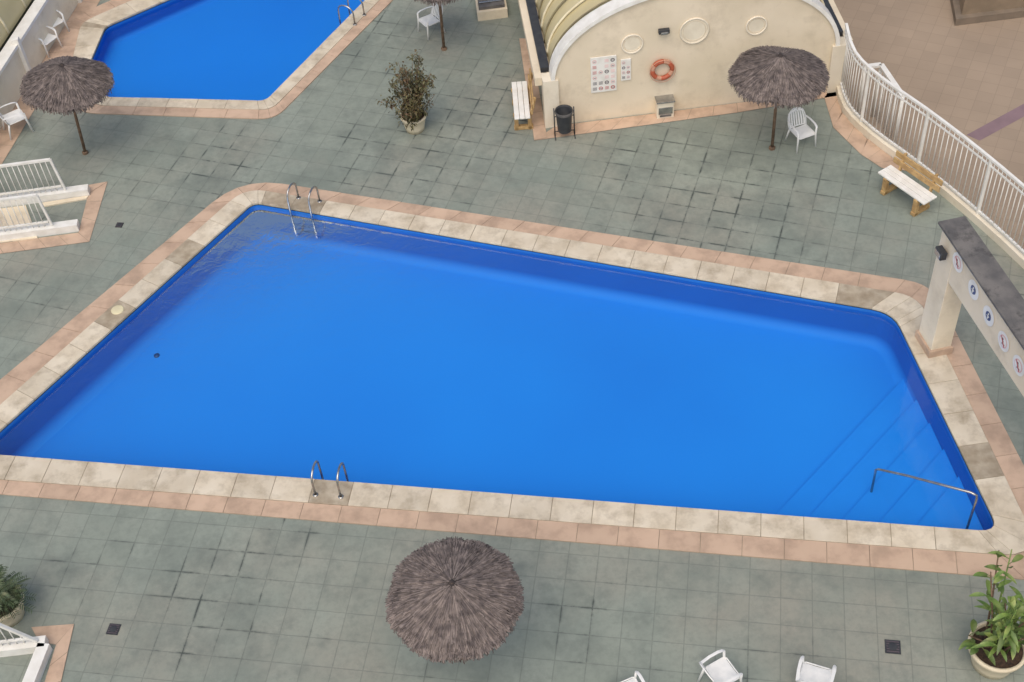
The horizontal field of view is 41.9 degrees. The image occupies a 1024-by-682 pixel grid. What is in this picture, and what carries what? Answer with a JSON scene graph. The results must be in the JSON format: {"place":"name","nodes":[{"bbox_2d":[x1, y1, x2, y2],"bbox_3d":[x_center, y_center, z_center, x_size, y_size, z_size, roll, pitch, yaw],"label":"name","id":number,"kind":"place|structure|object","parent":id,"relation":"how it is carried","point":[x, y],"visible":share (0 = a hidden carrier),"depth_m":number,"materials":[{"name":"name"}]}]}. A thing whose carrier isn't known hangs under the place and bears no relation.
{"place":"outdoors","nodes":[
{"label":"outdoors","id":0,"kind":"place"},
{"bbox_2d":[0,0,1023,523],"bbox_3d":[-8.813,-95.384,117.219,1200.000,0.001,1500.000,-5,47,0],"label":"ground","id":1,"kind":"structure","parent":0,"point":[964,80],"depth_m":32.86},
{"bbox_2d":[0,0,1023,681],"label":"pool deck","id":2,"kind":"structure","parent":1,"relation":"on","point":[192,596],"depth_m":24.35,"materials":[{"name":"grey tile"}]},
{"bbox_2d":[0,102,33,139],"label":"plastic chair","id":3,"kind":"object","parent":2,"relation":"on","point":[14,116],"visible":1,"depth_m":31.12,"materials":[{"name":"white plastic"}]},
{"bbox_2d":[0,564,37,626],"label":"potted palm","id":4,"kind":"object","parent":2,"relation":"on","point":[12,606],"visible":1,"depth_m":21.84,"materials":[{"name":"plant"}]},
{"bbox_2d":[0,623,48,656],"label":"ramp railing","id":5,"kind":"object","parent":2,"relation":"on","point":[24,643],"visible":1,"depth_m":21.68,"materials":[{"name":"white metal"}]},
{"bbox_2d":[22,643,52,681],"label":"ramp kerb","id":6,"kind":"structure","parent":2,"relation":"on","point":[38,664],"depth_m":21.48,"materials":[{"name":"white paint"}]},
{"bbox_2d":[0,193,79,240],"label":"ramp railing","id":7,"kind":"object","parent":2,"relation":"on","point":[33,229],"visible":1,"depth_m":28.69,"materials":[{"name":"white metal"}]},
{"bbox_2d":[0,0,81,128],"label":"boundary wall","id":8,"kind":"structure","parent":2,"relation":"on","point":[22,52],"depth_m":32.47,"materials":[{"name":"white paint"}]},
{"bbox_2d":[0,195,87,242],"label":"ramp steps","id":9,"kind":"structure","parent":2,"relation":"on","point":[23,212],"depth_m":29.32,"materials":[{"name":"stone"}]},
{"bbox_2d":[0,158,89,207],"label":"ramp railing","id":10,"kind":"object","parent":2,"relation":"on","point":[57,192],"visible":0.83,"depth_m":29.47,"materials":[{"name":"white metal"}]},
{"bbox_2d":[0,0,99,163],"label":"wall tile border","id":11,"kind":"object","parent":2,"relation":"on","point":[7,143],"depth_m":31.98,"materials":[{"name":"beige tile"}]},
{"bbox_2d":[38,26,62,57],"bbox_3d":[-11.678,-7.564,33.348,0.592,0.769,0.533,22,53,23],"label":"plastic chair","id":12,"kind":"object","parent":2,"relation":"on","point":[49,38],"visible":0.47,"depth_m":33.32,"materials":[{"name":"white plastic"}]},
{"bbox_2d":[31,624,73,681],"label":"ramp tile border","id":13,"kind":"object","parent":2,"relation":"on","point":[59,636],"visible":1,"depth_m":21.86,"materials":[{"name":"beige tile"}]},
{"bbox_2d":[0,182,106,253],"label":"ramp tile border","id":14,"kind":"object","parent":2,"relation":"on","point":[91,211],"visible":1,"depth_m":28.73,"materials":[{"name":"beige tile"}]},
{"bbox_2d":[52,10,69,31],"bbox_3d":[-11.663,-8.112,33.855,0.592,0.769,0.533,31,57,29],"label":"plastic chair","id":15,"kind":"object","parent":2,"relation":"on","point":[58,21],"visible":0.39,"depth_m":33.83,"materials":[{"name":"white plastic"}]},
{"bbox_2d":[19,56,114,154],"bbox_3d":[-9.658,-5.137,29.740,2.018,2.495,2.036,-5,47,0],"label":"thatched parasol","id":16,"kind":"object","parent":2,"relation":"on","point":[66,84],"visible":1,"depth_m":28.85,"materials":[{"name":"wicker"}]},
{"bbox_2d":[106,623,120,634],"bbox_3d":[-6.547,4.731,21.992,0.200,0.024,0.200,3,48,8],"label":"floor drain","id":17,"kind":"object","parent":2,"relation":"on","point":[113,629],"visible":1,"depth_m":21.98,"materials":[{"name":"plastic"}]},
{"bbox_2d":[115,222,123,227],"bbox_3d":[-8.469,-2.508,28.879,0.150,0.024,0.150,3,48,8],"label":"floor drain","id":18,"kind":"object","parent":2,"relation":"on","point":[119,224],"visible":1,"depth_m":28.86,"materials":[{"name":"plastic"}]},
{"bbox_2d":[58,0,392,118],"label":"pool tile border","id":19,"kind":"object","parent":2,"relation":"on","point":[306,81],"visible":0.75,"depth_m":31.89,"materials":[{"name":"beige tile"}]},
{"bbox_2d":[73,0,378,109],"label":"pool coping","id":20,"kind":"object","parent":2,"relation":"on","point":[91,30],"visible":0.74,"depth_m":32.81,"materials":[{"name":"beige stone"}]},
{"bbox_2d":[93,0,363,100],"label":"pool","id":21,"kind":"structure","parent":2,"relation":"in","point":[257,50],"depth_m":34.16,"materials":[{"name":"blue liquid"}]},
{"bbox_2d":[337,0,365,25],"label":"pool ladder","id":22,"kind":"object","parent":21,"relation":"on","point":[351,10],"visible":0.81,"depth_m":33.46,"materials":[{"name":"silver metal"}]},
{"bbox_2d":[375,49,436,134],"bbox_3d":[-2.272,-5.522,29.736,1.194,2.090,1.164,-36,54,-25],"label":"potted shrub","id":23,"kind":"object","parent":2,"relation":"on","point":[413,114],"visible":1,"depth_m":29.71,"materials":[{"name":"green plant"}]},
{"bbox_2d":[417,3,445,39],"bbox_3d":[-1.978,-7.912,32.839,0.592,0.769,0.533,-28,51,-20],"label":"plastic chair","id":24,"kind":"object","parent":2,"relation":"on","point":[430,19],"visible":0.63,"depth_m":32.83,"materials":[{"name":"white plastic"}]},
{"bbox_2d":[414,0,455,50],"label":"thatched parasol","id":25,"kind":"object","parent":2,"relation":"on","point":[439,3],"visible":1,"depth_m":31.73,"materials":[{"name":"wicker"}]},
{"bbox_2d":[385,536,524,663],"bbox_3d":[-0.811,4.255,20.328,2.081,2.394,2.096,-5,47,0],"label":"thatched parasol","id":26,"kind":"object","parent":2,"relation":"on","point":[451,598],"visible":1,"depth_m":19.49,"materials":[{"name":"wicker"}]},
{"bbox_2d":[475,0,507,20],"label":"vent box","id":27,"kind":"object","parent":2,"relation":"on","point":[490,9],"visible":1,"depth_m":33.20,"materials":[{"name":"grey concrete"}]},
{"bbox_2d":[0,205,992,529],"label":"swimming pool","id":28,"kind":"structure","parent":2,"relation":"in","point":[400,357],"depth_m":26.20,"materials":[{"name":"blue liquid"}]},
{"bbox_2d":[124,207,436,338],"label":"pool water","id":29,"kind":"structure","parent":28,"relation":"in","point":[272,218],"depth_m":28.55,"materials":[{"name":"blue liquid"}]},
{"bbox_2d":[870,468,977,528],"bbox_3d":[6.923,2.650,22.746,1.807,1.462,0.210,31,57,29],"label":"pool handrail","id":30,"kind":"object","parent":28,"relation":"on","point":[936,483],"visible":0.93,"depth_m":22.31,"materials":[{"name":"silver metal"}]},
{"bbox_2d":[0,190,1023,554],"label":"swimming pool coping","id":31,"kind":"object","parent":2,"relation":"on","point":[1004,534],"visible":0.99,"depth_m":24.02,"materials":[{"name":"beige stone"}]},
{"bbox_2d":[0,182,1023,579],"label":"swimming pool tile border","id":32,"kind":"object","parent":2,"relation":"on","point":[700,542],"visible":0.98,"depth_m":23.64,"materials":[{"name":"beige tile"}]},
{"bbox_2d":[111,305,123,314],"bbox_3d":[-7.973,-0.632,27.054,0.260,0.016,0.260,-5,47,0],"label":"skimmer lid","id":33,"kind":"object","parent":32,"relation":"on","point":[117,309],"visible":1,"depth_m":27.04,"materials":[{"name":"beige plastic"}]},
{"bbox_2d":[286,182,321,234],"bbox_3d":[-4.461,-2.907,28.880,0.599,1.095,0.534,11,49,14],"label":"pool ladder","id":34,"kind":"object","parent":32,"relation":"attached to","point":[309,194],"visible":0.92,"depth_m":28.73,"materials":[{"name":"silver metal"}]},
{"bbox_2d":[311,460,348,498],"bbox_3d":[-3.202,2.565,23.691,0.558,1.096,0.534,3,48,8],"label":"pool ladder","id":35,"kind":"object","parent":32,"relation":"attached to","point":[322,478],"visible":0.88,"depth_m":23.43,"materials":[{"name":"silver metal"}]},
{"bbox_2d":[511,68,535,130],"bbox_3d":[0.270,-5.435,30.288,0.553,0.846,1.368,-5,47,0],"label":"park bench","id":36,"kind":"object","parent":2,"relation":"on","point":[522,100],"visible":0.97,"depth_m":30.19,"materials":[{"name":"white paint"}]},
{"bbox_2d":[553,104,575,140],"bbox_3d":[1.161,-4.870,29.731,0.467,0.778,0.410,-5,47,0],"label":"litter bin","id":37,"kind":"object","parent":2,"relation":"on","point":[563,113],"visible":1,"depth_m":29.63,"materials":[{"name":"plastic"}]},
{"bbox_2d":[621,671,644,681],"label":"plastic chair","id":38,"kind":"object","parent":2,"relation":"on","point":[634,679],"visible":1,"depth_m":20.38,"materials":[{"name":"white plastic"}]},
{"bbox_2d":[519,38,835,140],"bbox_3d":[3.871,-6.261,31.306,7.156,0.014,3.978,-5,47,0],"label":"building tile border","id":39,"kind":"object","parent":2,"relation":"on","point":[539,131],"visible":0.71,"depth_m":30.25,"materials":[{"name":"beige tile"}]},
{"bbox_2d":[518,0,852,127],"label":"vaulted building","id":40,"kind":"structure","parent":2,"relation":"on","point":[566,40],"depth_m":29.33,"materials":[{"name":"paint"}]},
{"bbox_2d":[590,55,616,92],"bbox_3d":[2.012,-5.858,29.399,0.570,0.920,0.040,-7,47,-2],"label":"rules sign","id":41,"kind":"object","parent":40,"relation":"attached to","point":[603,73],"visible":1,"depth_m":29.38,"materials":[{"name":"white paint"}]},
{"bbox_2d":[621,58,630,80],"bbox_3d":[2.498,-5.955,29.380,0.220,0.550,0.040,-7,47,-2],"label":"rules sign","id":42,"kind":"object","parent":40,"relation":"attached to","point":[625,69],"visible":1,"depth_m":29.36,"materials":[{"name":"white paint"}]},
{"bbox_2d":[621,34,643,53],"bbox_3d":[2.598,-6.417,28.920,0.499,0.499,0.039,-7,47,-2],"label":"round vent","id":43,"kind":"object","parent":40,"relation":"attached to","point":[632,43],"visible":1,"depth_m":28.92,"materials":[{"name":"beige plastic"}]},
{"bbox_2d":[650,59,675,81],"bbox_3d":[3.303,-5.956,29.424,0.585,0.585,0.122,-7,47,-2],"label":"lifebuoy","id":44,"kind":"object","parent":40,"relation":"attached to","point":[669,74],"visible":1,"depth_m":29.39,"materials":[{"name":"orange plastic"}]},
{"bbox_2d":[658,27,669,34],"bbox_3d":[3.263,-6.635,28.719,0.244,0.100,0.154,-5,47,0],"label":"wall lamp","id":45,"kind":"object","parent":40,"relation":"attached to","point":[663,31],"visible":1,"depth_m":28.68,"materials":[{"name":"plastic"}]},
{"bbox_2d":[654,94,674,118],"bbox_3d":[3.434,-5.258,30.123,0.420,0.485,0.280,-7,47,-2],"label":"meter box","id":46,"kind":"object","parent":40,"relation":"attached to","point":[664,106],"visible":1,"depth_m":30.00,"materials":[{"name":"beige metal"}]},
{"bbox_2d":[679,18,708,43],"bbox_3d":[3.931,-6.685,28.861,0.659,0.659,0.039,-7,47,-2],"label":"round vent","id":47,"kind":"object","parent":40,"relation":"attached to","point":[693,30],"visible":1,"depth_m":28.86,"materials":[{"name":"beige plastic"}]},
{"bbox_2d":[746,16,766,34],"bbox_3d":[5.285,-6.819,28.950,0.479,0.479,0.039,-7,47,-2],"label":"round vent","id":48,"kind":"object","parent":40,"relation":"attached to","point":[756,25],"visible":1,"depth_m":28.95,"materials":[{"name":"beige plastic"}]},
{"bbox_2d":[697,649,742,681],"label":"plastic chair","id":49,"kind":"object","parent":2,"relation":"on","point":[721,669],"visible":1,"depth_m":20.40,"materials":[{"name":"white plastic"}]},
{"bbox_2d":[727,45,829,150],"bbox_3d":[5.575,-5.045,28.345,2.113,2.492,2.111,-5,47,0],"label":"thatched parasol","id":50,"kind":"object","parent":2,"relation":"on","point":[780,76],"visible":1,"depth_m":27.43,"materials":[{"name":"wicker"}]},
{"bbox_2d":[785,107,817,152],"bbox_3d":[6.271,-4.605,29.061,0.533,0.769,0.592,-20,49,-13],"label":"plastic chair","id":51,"kind":"object","parent":2,"relation":"on","point":[805,130],"visible":0.98,"depth_m":29.04,"materials":[{"name":"white plastic"}]},
{"bbox_2d":[796,656,836,681],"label":"plastic chair","id":52,"kind":"object","parent":2,"relation":"on","point":[806,672],"visible":1,"depth_m":20.24,"materials":[{"name":"white plastic"}]},
{"bbox_2d":[824,92,905,170],"bbox_3d":[7.555,-4.649,29.498,0.768,0.006,3.376,-16,48,-10],"label":"fence tile border","id":53,"kind":"object","parent":2,"relation":"on","point":[855,138],"visible":0.86,"depth_m":29.32,"materials":[{"name":"beige tile"}]},
{"bbox_2d":[884,639,900,654],"bbox_3d":[5.941,4.768,20.886,0.240,0.024,0.240,3,48,8],"label":"floor drain","id":54,"kind":"object","parent":2,"relation":"on","point":[892,646],"visible":1,"depth_m":20.88,"materials":[{"name":"plastic"}]},
{"bbox_2d":[878,150,942,216],"bbox_3d":[8.182,-3.227,27.558,0.564,0.846,1.288,-29,51,-20],"label":"park bench","id":55,"kind":"object","parent":2,"relation":"on","point":[916,191],"visible":1,"depth_m":27.48,"materials":[{"name":"white paint"}]},
{"bbox_2d":[836,23,1023,268],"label":"metal fence","id":56,"kind":"object","parent":2,"relation":"on","point":[997,234],"visible":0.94,"depth_m":27.62,"materials":[{"name":"white metal"}]},
{"bbox_2d":[915,216,1023,396],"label":"pillar gateway","id":57,"kind":"object","parent":2,"relation":"on","point":[948,296],"visible":0.99,"depth_m":22.73,"materials":[{"name":"white paint"}]},
{"bbox_2d":[934,245,947,260],"bbox_3d":[7.459,-1.531,23.241,0.170,0.160,0.220,-12,47,-6],"label":"floodlight","id":58,"kind":"object","parent":57,"relation":"attached to","point":[940,252],"visible":1,"depth_m":23.18,"materials":[{"name":"plastic"}]},
{"bbox_2d":[953,252,962,272],"bbox_3d":[7.611,-1.342,22.885,0.018,0.360,0.360,-12,47,-6],"label":"round sign","id":59,"kind":"object","parent":57,"relation":"attached to","point":[957,263],"visible":1,"depth_m":22.87,"materials":[{"name":"white paint"}]},
{"bbox_2d":[968,279,978,299],"bbox_3d":[7.756,-0.860,22.522,0.012,0.360,0.360,-12,47,-6],"label":"round sign","id":60,"kind":"object","parent":57,"relation":"attached to","point":[973,289],"visible":1,"depth_m":22.51,"materials":[{"name":"white paint"}]},
{"bbox_2d":[983,305,993,326],"bbox_3d":[7.888,-0.414,22.183,0.012,0.360,0.360,-12,47,-6],"label":"round sign","id":61,"kind":"object","parent":57,"relation":"attached to","point":[988,315],"visible":1,"depth_m":22.18,"materials":[{"name":"white paint"}]},
{"bbox_2d":[998,331,1008,351],"bbox_3d":[8.012,0.008,21.850,0.018,0.360,0.360,-12,47,-6],"label":"round sign","id":62,"kind":"object","parent":57,"relation":"attached to","point":[1003,341],"visible":1,"depth_m":21.84,"materials":[{"name":"white paint"}]},
{"bbox_2d":[1013,355,1023,376],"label":"round sign","id":63,"kind":"object","parent":57,"relation":"attached to","point":[1018,365],"visible":1,"depth_m":21.50,"materials":[{"name":"white paint"}]},
{"bbox_2d":[958,549,1023,679],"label":"potted broadleaf plant","id":64,"kind":"object","parent":2,"relation":"on","point":[994,645],"visible":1,"depth_m":19.78,"materials":[{"name":"green plant"}]},
{"bbox_2d":[857,62,904,142],"bbox_3d":[8.707,-5.504,31.211,0.441,1.530,1.446,-22,49,-15],"label":"ramp handrail","id":65,"kind":"object","parent":1,"relation":"on","point":[886,72],"visible":0.69,"depth_m":31.04,"materials":[{"name":"white metal"}]},
{"bbox_2d":[967,104,1023,140],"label":"pavement stripe","id":66,"kind":"object","parent":1,"relation":"on","point":[998,123],"visible":1,"depth_m":31.67,"materials":[{"name":"purple paint"}]},
{"bbox_2d":[950,0,1023,25],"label":"planter wall","id":67,"kind":"structure","parent":0,"point":[964,12],"depth_m":34.38,"materials":[{"name":"beige concrete"}]}
]}

